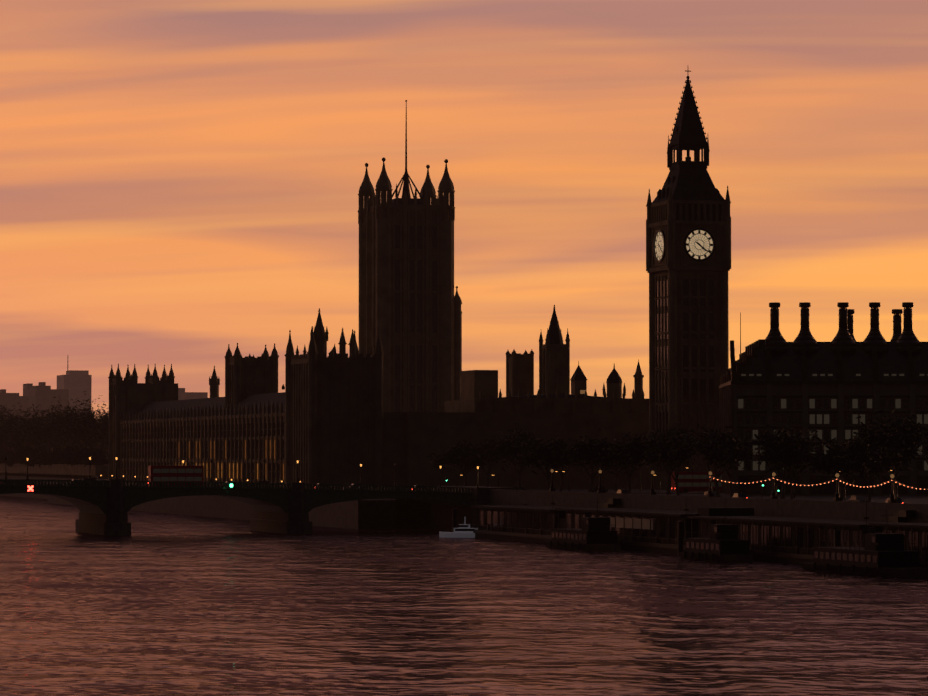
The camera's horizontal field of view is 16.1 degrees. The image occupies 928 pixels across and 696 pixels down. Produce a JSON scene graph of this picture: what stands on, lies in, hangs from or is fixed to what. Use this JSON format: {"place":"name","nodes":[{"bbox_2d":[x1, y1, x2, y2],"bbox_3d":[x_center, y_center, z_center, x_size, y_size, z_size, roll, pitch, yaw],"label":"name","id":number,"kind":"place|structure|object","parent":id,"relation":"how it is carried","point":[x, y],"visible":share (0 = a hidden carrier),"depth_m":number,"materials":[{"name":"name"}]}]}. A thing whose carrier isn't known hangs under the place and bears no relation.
{"place":"outdoors","nodes":[
{"label":"outdoors","id":0,"kind":"place"},
{"bbox_2d":[0,495,927,695],"bbox_3d":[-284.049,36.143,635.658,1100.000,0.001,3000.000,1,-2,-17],"label":"river thames","id":1,"kind":"structure","parent":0,"point":[159,604],"depth_m":309.88,"materials":[{"name":"liquid"}]},
{"bbox_2d":[439,495,927,578],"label":"moored boats","id":2,"kind":"object","parent":1,"relation":"on","point":[883,554],"visible":0.98,"depth_m":470.89,"materials":[{"name":"black metal"}]},
{"bbox_2d":[452,489,927,567],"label":"pier","id":3,"kind":"structure","parent":1,"relation":"on","point":[779,539],"depth_m":506.50,"materials":[{"name":"metal"}]},
{"bbox_2d":[0,472,927,529],"bbox_3d":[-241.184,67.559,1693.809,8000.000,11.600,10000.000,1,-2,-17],"label":"embankment wall","id":4,"kind":"structure","parent":0,"point":[367,514],"depth_m":633.93,"materials":[{"name":"stone"}]},
{"bbox_2d":[0,391,108,466],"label":"trees","id":5,"kind":"object","parent":4,"relation":"on","point":[72,432],"visible":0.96,"depth_m":1124.40,"materials":[{"name":"black plant"}]},
{"bbox_2d":[0,360,207,478],"bbox_3d":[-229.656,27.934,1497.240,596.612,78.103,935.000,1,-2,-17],"label":"distant buildings","id":6,"kind":"structure","parent":4,"relation":"on","point":[73,384],"depth_m":1756.86,"materials":[{"name":"grey glass"}]},
{"bbox_2d":[0,478,515,535],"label":"bridge","id":7,"kind":"structure","parent":4,"relation":"on","point":[102,507],"depth_m":638.34,"materials":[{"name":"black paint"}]},
{"bbox_2d":[26,481,234,492],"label":"navigation lights","id":8,"kind":"object","parent":7,"relation":"on","point":[30,488],"visible":1,"depth_m":624.22,"materials":[{"name":"glass"}]},
{"bbox_2d":[5,456,478,487],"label":"street lamps","id":9,"kind":"object","parent":7,"relation":"on","point":[264,479],"visible":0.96,"depth_m":648.76,"materials":[{"name":"black metal"}]},
{"bbox_2d":[108,305,648,488],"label":"palace of westminster","id":10,"kind":"structure","parent":4,"relation":"on","point":[323,418],"depth_m":757.59,"materials":[{"name":"stone"}]},
{"bbox_2d":[358,100,461,411],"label":"square tower","id":11,"kind":"structure","parent":4,"relation":"on","point":[410,303],"depth_m":995.69,"materials":[{"name":"stone"}]},
{"bbox_2d":[70,465,903,502],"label":"vehicles","id":12,"kind":"object","parent":4,"relation":"on","point":[693,482],"visible":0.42,"depth_m":640.11,"materials":[{"name":"grey paint"}]},
{"bbox_2d":[100,390,897,506],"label":"street lamps and signals","id":13,"kind":"object","parent":4,"relation":"on","point":[583,392],"visible":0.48,"depth_m":690.01,"materials":[{"name":"black metal"}]},
{"bbox_2d":[427,410,927,501],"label":"row of trees","id":14,"kind":"object","parent":4,"relation":"on","point":[780,451],"visible":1,"depth_m":558.08,"materials":[{"name":"black plant"}]},
{"bbox_2d":[646,70,730,489],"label":"clock tower","id":15,"kind":"structure","parent":4,"relation":"on","point":[688,244],"depth_m":734.13,"materials":[{"name":"stone"}]},
{"bbox_2d":[549,469,927,502],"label":"street lamps","id":16,"kind":"object","parent":4,"relation":"on","point":[892,499],"visible":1,"depth_m":507.91,"materials":[{"name":"black metal"}]},
{"bbox_2d":[719,302,927,495],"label":"office building","id":17,"kind":"structure","parent":4,"relation":"on","point":[838,384],"depth_m":634.22,"materials":[{"name":"stone"}]},
{"bbox_2d":[0,0,927,418],"label":"sky","id":18,"kind":"structure","parent":0,"point":[181,180],"materials":[{"name":"orange"}]},
{"bbox_2d":[593,491,723,493],"bbox_3d":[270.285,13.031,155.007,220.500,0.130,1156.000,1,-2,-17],"label":"roads and pavements","id":19,"kind":"structure","parent":0,"point":[662,492],"depth_m":680.26,"materials":[{"name":"grey asphalt"}]}
]}

